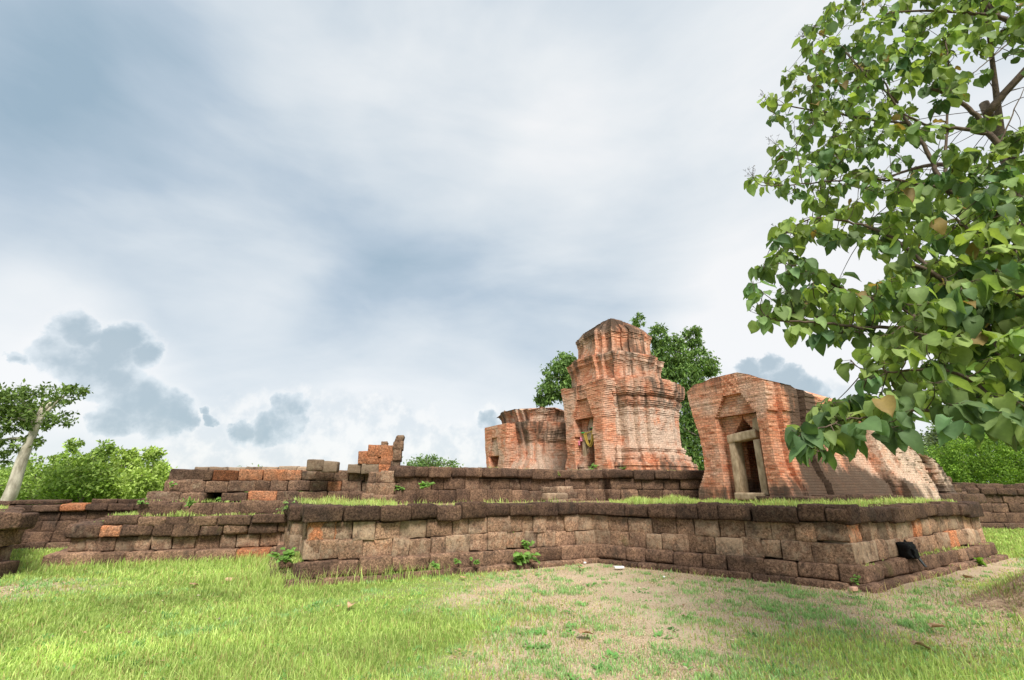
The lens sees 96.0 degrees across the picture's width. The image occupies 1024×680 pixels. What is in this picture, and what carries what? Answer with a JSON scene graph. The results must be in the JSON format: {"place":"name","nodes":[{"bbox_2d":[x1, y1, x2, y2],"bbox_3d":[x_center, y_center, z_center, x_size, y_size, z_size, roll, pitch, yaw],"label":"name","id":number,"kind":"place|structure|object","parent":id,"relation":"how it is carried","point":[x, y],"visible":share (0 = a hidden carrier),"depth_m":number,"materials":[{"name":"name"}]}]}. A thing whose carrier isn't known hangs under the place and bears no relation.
{"place":"outdoors","nodes":[
{"label":"outdoors","id":0,"kind":"place"},
{"bbox_2d":[108,508,283,516],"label":"ledge grass","id":1,"kind":"structure","parent":0,"point":[169,514],"depth_m":10.73,"materials":[{"name":"green plant"}]},
{"bbox_2d":[148,497,356,502],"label":"ledge grass","id":2,"kind":"structure","parent":0,"point":[209,500],"depth_m":11.29,"materials":[{"name":"green plant"}]},
{"bbox_2d":[0,502,1023,679],"bbox_3d":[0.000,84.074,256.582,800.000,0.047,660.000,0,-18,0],"label":"ground","id":3,"kind":"structure","parent":0,"point":[628,596],"depth_m":6.01,"materials":[{"name":"soil"}]},
{"bbox_2d":[0,464,12,494],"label":"bushy tree","id":4,"kind":"object","parent":3,"relation":"on","point":[5,471],"visible":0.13,"depth_m":23.06,"materials":[{"name":"green plant"}]},
{"bbox_2d":[0,507,38,578],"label":"corner platform","id":5,"kind":"structure","parent":3,"relation":"on","point":[15,522],"depth_m":8.76,"materials":[{"name":"stone"}]},
{"bbox_2d":[0,451,68,504],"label":"bushy tree","id":6,"kind":"object","parent":3,"relation":"on","point":[26,492],"visible":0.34,"depth_m":20.83,"materials":[{"name":"green plant"}]},
{"bbox_2d":[0,378,92,500],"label":"tall tree","id":7,"kind":"object","parent":3,"relation":"on","point":[23,414],"visible":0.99,"depth_m":16.65,"materials":[{"name":"green plant"}]},
{"bbox_2d":[0,498,144,549],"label":"enclosure wall","id":8,"kind":"structure","parent":3,"relation":"on","point":[57,517],"depth_m":13.08,"materials":[{"name":"brown stone"}]},
{"bbox_2d":[31,437,123,502],"bbox_3d":[-18.173,5.970,19.381,3.865,3.704,2.929,-17,-24,42],"label":"bushy tree","id":9,"kind":"object","parent":3,"relation":"on","point":[66,479],"visible":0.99,"depth_m":18.91,"materials":[{"name":"green plant"}]},
{"bbox_2d":[78,445,141,502],"bbox_3d":[-17.512,6.348,20.207,3.845,3.491,2.600,-6,-19,18],"label":"bushy tree","id":10,"kind":"object","parent":3,"relation":"on","point":[129,455],"visible":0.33,"depth_m":20.14,"materials":[{"name":"green plant"}]},
{"bbox_2d":[114,445,177,498],"bbox_3d":[-15.053,6.120,19.411,2.616,3.438,2.680,7,-19,-21],"label":"bushy tree","id":11,"kind":"object","parent":3,"relation":"on","point":[153,474],"visible":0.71,"depth_m":18.86,"materials":[{"name":"green plant"}]},
{"bbox_2d":[41,517,286,567],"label":"platform","id":12,"kind":"structure","parent":3,"relation":"on","point":[98,539],"depth_m":10.38,"materials":[{"name":"stone"}]},
{"bbox_2d":[103,466,368,525],"bbox_3d":[-5.887,4.609,13.942,8.056,1.462,5.757,4,-18,-13],"label":"library ruin","id":13,"kind":"object","parent":12,"relation":"on","point":[267,492],"visible":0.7,"depth_m":11.47,"materials":[{"name":"stone"}]},
{"bbox_2d":[137,498,149,504],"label":"weed plant","id":14,"kind":"object","parent":13,"relation":"on","point":[140,502],"visible":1,"depth_m":10.62,"materials":[{"name":"green plant"}]},
{"bbox_2d":[183,496,195,508],"bbox_3d":[-7.396,3.720,10.557,0.298,0.268,0.202,-8,-19,24],"label":"weed plant","id":15,"kind":"object","parent":13,"relation":"on","point":[191,502],"visible":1,"depth_m":10.53,"materials":[{"name":"green plant"}]},
{"bbox_2d":[306,459,323,470],"bbox_3d":[-5.014,3.207,11.780,0.410,0.292,0.360,5,-18,-14],"label":"laterite block","id":16,"kind":"object","parent":13,"relation":"on","point":[314,464],"depth_m":11.62,"materials":[{"name":"grey stone"}]},
{"bbox_2d":[321,461,339,472],"bbox_3d":[-4.678,3.270,11.867,0.404,0.291,0.355,3,-18,-9],"label":"laterite block","id":17,"kind":"object","parent":13,"relation":"on","point":[331,466],"depth_m":11.72,"materials":[{"name":"grey stone"}]},
{"bbox_2d":[402,453,463,467],"bbox_3d":[-4.372,7.994,25.325,3.587,3.477,2.258,4,-18,-12],"label":"bush","id":18,"kind":"object","parent":3,"relation":"on","point":[421,462],"visible":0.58,"depth_m":25.26,"materials":[{"name":"green plant"}]},
{"bbox_2d":[453,558,460,563],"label":"weed plant","id":19,"kind":"object","parent":3,"relation":"on","point":[456,560],"visible":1,"depth_m":8.89,"materials":[{"name":"green plant"}]},
{"bbox_2d":[3,456,983,497],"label":"distant woods","id":20,"kind":"object","parent":3,"relation":"on","point":[145,497],"depth_m":76.94,"materials":[{"name":"green plant"}]},
{"bbox_2d":[0,566,1010,679],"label":"ground weeds","id":21,"kind":"object","parent":3,"relation":"on","point":[608,651],"visible":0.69,"depth_m":5.17,"materials":[{"name":"green plant"}]},
{"bbox_2d":[2,554,1012,679],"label":"leaf litter","id":22,"kind":"object","parent":3,"relation":"on","point":[526,658],"visible":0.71,"depth_m":5.27,"materials":[{"name":"brown plant"}]},
{"bbox_2d":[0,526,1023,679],"bbox_3d":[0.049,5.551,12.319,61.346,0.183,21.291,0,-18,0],"label":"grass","id":23,"kind":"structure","parent":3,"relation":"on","point":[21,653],"depth_m":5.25,"materials":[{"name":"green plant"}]},
{"bbox_2d":[578,628,592,633],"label":"fallen leaf","id":24,"kind":"object","parent":3,"relation":"on","point":[581,630],"visible":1,"depth_m":5.13,"materials":[{"name":"beige plant"}]},
{"bbox_2d":[533,312,721,469],"bbox_3d":[6.983,3.973,27.039,11.601,12.168,4.270,0,-18,0],"label":"dense tree","id":25,"kind":"object","parent":3,"relation":"on","point":[683,365],"visible":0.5,"depth_m":27.30,"materials":[{"name":"green plant"}]},
{"bbox_2d":[268,499,1007,593],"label":"terrace","id":26,"kind":"structure","parent":3,"relation":"on","point":[833,546],"depth_m":9.07,"materials":[{"name":"stone"}]},
{"bbox_2d":[267,547,298,564],"bbox_3d":[-4.186,3.965,8.454,0.582,0.305,0.284,0,-18,0],"label":"weed plant","id":27,"kind":"object","parent":26,"relation":"on","point":[286,556],"visible":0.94,"depth_m":8.43,"materials":[{"name":"green plant"}]},
{"bbox_2d":[276,500,294,511],"bbox_3d":[-4.855,3.581,9.921,0.452,0.237,0.218,5,-18,-15],"label":"weed plant","id":28,"kind":"object","parent":26,"relation":"on","point":[286,507],"visible":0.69,"depth_m":9.94,"materials":[{"name":"green plant"}]},
{"bbox_2d":[291,552,303,562],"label":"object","id":29,"kind":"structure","parent":26,"relation":"on","point":[295,558],"depth_m":8.25,"materials":[{"name":"green plant"}]},
{"bbox_2d":[361,471,398,501],"bbox_3d":[-3.383,4.150,12.825,1.098,0.928,2.668,0,-18,0],"label":"wall stub","id":30,"kind":"object","parent":26,"relation":"on","point":[381,484],"depth_m":11.77,"materials":[{"name":"brown stone"}]},
{"bbox_2d":[347,435,404,473],"bbox_3d":[-3.680,3.121,12.563,1.501,1.040,0.547,0,-18,0],"label":"wall remnant","id":31,"kind":"object","parent":30,"relation":"on","point":[384,456],"depth_m":12.32,"materials":[{"name":"orange brick"}]},
{"bbox_2d":[430,561,438,568],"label":"weed plant","id":32,"kind":"object","parent":26,"relation":"on","point":[434,565],"visible":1,"depth_m":8.58,"materials":[{"name":"green plant"}]},
{"bbox_2d":[469,557,479,564],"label":"weed plant","id":33,"kind":"object","parent":26,"relation":"on","point":[475,561],"visible":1,"depth_m":9.09,"materials":[{"name":"green plant"}]},
{"bbox_2d":[512,551,540,564],"bbox_3d":[0.305,4.509,9.527,0.597,0.265,0.430,0,-18,0],"label":"weed plant","id":34,"kind":"object","parent":26,"relation":"on","point":[520,558],"visible":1,"depth_m":9.53,"materials":[{"name":"green plant"}]},
{"bbox_2d":[521,540,534,549],"bbox_3d":[0.336,4.370,9.816,0.295,0.220,0.193,0,-18,0],"label":"weed plant","id":35,"kind":"object","parent":26,"relation":"on","point":[525,544],"visible":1,"depth_m":9.81,"materials":[{"name":"green plant"}]},
{"bbox_2d":[362,465,704,503],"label":"terrace","id":36,"kind":"structure","parent":26,"relation":"on","point":[460,484],"depth_m":13.51,"materials":[{"name":"stone"}]},
{"bbox_2d":[394,485,404,490],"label":"weed plant","id":37,"kind":"object","parent":36,"relation":"on","point":[400,488],"visible":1,"depth_m":11.69,"materials":[{"name":"green plant"}]},
{"bbox_2d":[419,481,433,488],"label":"weed plant","id":38,"kind":"object","parent":36,"relation":"on","point":[423,484],"visible":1,"depth_m":11.57,"materials":[{"name":"green plant"}]},
{"bbox_2d":[561,318,698,470],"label":"brick tower","id":39,"kind":"structure","parent":36,"relation":"on","point":[622,398],"depth_m":18.22,"materials":[{"name":"brick"}]},
{"bbox_2d":[578,427,593,446],"bbox_3d":[2.994,3.882,18.339,0.119,0.757,1.092,11,-21,-30],"label":"garland","id":40,"kind":"object","parent":39,"relation":"attached to","point":[586,440],"visible":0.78,"depth_m":18.30},
{"bbox_2d":[561,378,619,469],"bbox_3d":[3.247,3.562,18.567,2.271,3.570,2.845,0,-18,0],"label":"door porch","id":41,"kind":"structure","parent":39,"relation":"in","point":[593,400],"depth_m":18.05,"materials":[{"name":"brick"}]},
{"bbox_2d":[540,486,583,501],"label":"stone steps","id":42,"kind":"structure","parent":26,"relation":"on","point":[564,493],"depth_m":13.68,"materials":[{"name":"brown stone"}]},
{"bbox_2d":[687,372,940,500],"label":"brick sanctuary","id":43,"kind":"structure","parent":26,"relation":"on","point":[742,420],"depth_m":12.74,"materials":[{"name":"brick"}]},
{"bbox_2d":[756,493,986,502],"bbox_3d":[10.822,4.608,13.340,9.916,0.346,1.307,9,-20,-27],"label":"ledge course","id":44,"kind":"object","parent":26,"relation":"on","point":[980,498],"visible":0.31,"depth_m":11.74,"materials":[{"name":"stone"}]},
{"bbox_2d":[890,446,957,493],"bbox_3d":[12.179,3.797,15.471,3.678,2.830,3.002,10,-20,-29],"label":"collapsed brickwork","id":45,"kind":"object","parent":44,"relation":"on","point":[927,468],"visible":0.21,"depth_m":14.57,"materials":[{"name":"brick"}]},
{"bbox_2d":[895,539,926,566],"bbox_3d":[7.470,3.990,8.637,0.460,0.473,0.238,10,-20,-28],"label":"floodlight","id":46,"kind":"object","parent":26,"relation":"on","point":[907,550],"visible":1,"depth_m":8.57,"materials":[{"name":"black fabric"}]},
{"bbox_2d":[865,543,989,565],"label":"ledge grass","id":47,"kind":"structure","parent":26,"relation":"on","point":[937,550],"depth_m":9.45,"materials":[{"name":"green plant"}]},
{"bbox_2d":[849,586,857,590],"bbox_3d":[5.457,3.973,7.358,0.116,0.063,0.071,5,-19,-16],"label":"brick fragment","id":48,"kind":"object","parent":3,"relation":"on","point":[853,588],"visible":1,"depth_m":7.33,"materials":[{"name":"beige stone"}]},
{"bbox_2d":[850,574,860,585],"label":"weed plant","id":49,"kind":"object","parent":3,"relation":"on","point":[856,581],"visible":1,"depth_m":6.92,"materials":[{"name":"green plant"}]},
{"bbox_2d":[743,0,1023,470],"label":"broadleaf tree","id":50,"kind":"object","parent":3,"relation":"on","point":[960,317],"visible":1,"depth_m":4.96,"materials":[{"name":"green plant"}]},
{"bbox_2d":[911,640,934,652],"bbox_3d":[4.212,3.149,4.730,0.174,0.133,0.145,0,-18,0],"label":"fallen leaf","id":51,"kind":"object","parent":3,"relation":"on","point":[914,642],"visible":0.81,"depth_m":4.71,"materials":[{"name":"brown plant"}]},
{"bbox_2d":[914,444,957,480],"bbox_3d":[25.783,8.686,28.767,3.787,4.281,3.249,-12,-21,32],"label":"bushy tree","id":52,"kind":"object","parent":3,"relation":"on","point":[925,452],"depth_m":28.71,"materials":[{"name":"green plant"}]},
{"bbox_2d":[928,623,945,627],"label":"fallen leaf","id":53,"kind":"object","parent":3,"relation":"on","point":[931,625],"visible":1,"depth_m":5.30,"materials":[{"name":"brown plant"}]},
{"bbox_2d":[947,476,966,493],"bbox_3d":[14.923,5.734,17.836,2.902,0.844,3.271,10,-20,-29],"label":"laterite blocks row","id":54,"kind":"object","parent":3,"relation":"on","point":[957,488],"visible":0.08,"depth_m":16.83,"materials":[{"name":"brown stone"}]},
{"bbox_2d":[929,421,984,461],"bbox_3d":[32.762,7.263,31.197,7.955,8.491,4.778,0,-18,0],"label":"tall tree","id":55,"kind":"object","parent":3,"relation":"on","point":[934,429],"visible":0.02,"depth_m":31.71,"materials":[{"name":"green plant"}]},
{"bbox_2d":[919,424,999,458],"bbox_3d":[33.307,9.015,34.899,8.852,7.418,4.173,0,-18,0],"label":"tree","id":56,"kind":"object","parent":3,"relation":"on","point":[929,439],"visible":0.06,"depth_m":34.98,"materials":[{"name":"green plant"}]},
{"bbox_2d":[912,568,1023,620],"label":"dead grass","id":57,"kind":"structure","parent":3,"relation":"on","point":[999,585],"depth_m":6.57,"materials":[{"name":"beige plant"}]},
{"bbox_2d":[913,433,1023,484],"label":"round bush","id":58,"kind":"object","parent":3,"relation":"on","point":[1003,463],"visible":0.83,"depth_m":23.45,"materials":[{"name":"green plant"}]},
{"bbox_2d":[973,557,986,566],"bbox_3d":[10.048,4.763,9.873,0.202,0.212,0.246,0,-18,0],"label":"weed plant","id":59,"kind":"object","parent":3,"relation":"on","point":[980,561],"visible":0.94,"depth_m":9.86,"materials":[{"name":"green plant"}]},
{"bbox_2d":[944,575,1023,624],"bbox_3d":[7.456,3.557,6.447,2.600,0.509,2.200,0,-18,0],"label":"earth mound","id":60,"kind":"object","parent":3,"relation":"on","point":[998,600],"visible":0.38,"depth_m":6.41,"materials":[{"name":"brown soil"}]},
{"bbox_2d":[952,482,1023,528],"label":"enclosure wall","id":61,"kind":"structure","parent":3,"relation":"on","point":[1003,507],"depth_m":19.28,"materials":[{"name":"brown stone"}]},
{"bbox_2d":[0,0,1023,481],"label":"sky","id":62,"kind":"structure","parent":0,"point":[265,233],"materials":[{"name":"white"}]},
{"bbox_2d":[485,406,566,469],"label":"brick tower","id":63,"kind":"structure","parent":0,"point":[530,438],"depth_m":21.23,"materials":[{"name":"brown brick"}]},
{"bbox_2d":[485,423,518,467],"bbox_3d":[-0.419,5.332,21.918,1.886,2.450,2.246,0,-18,0],"label":"door porch","id":64,"kind":"structure","parent":63,"relation":"in","point":[501,441],"depth_m":21.36,"materials":[{"name":"brick"}]},
{"bbox_2d":[293,493,954,506],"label":"terrace grass","id":65,"kind":"structure","parent":0,"point":[671,499],"depth_m":10.52,"materials":[{"name":"green plant"}]}
]}

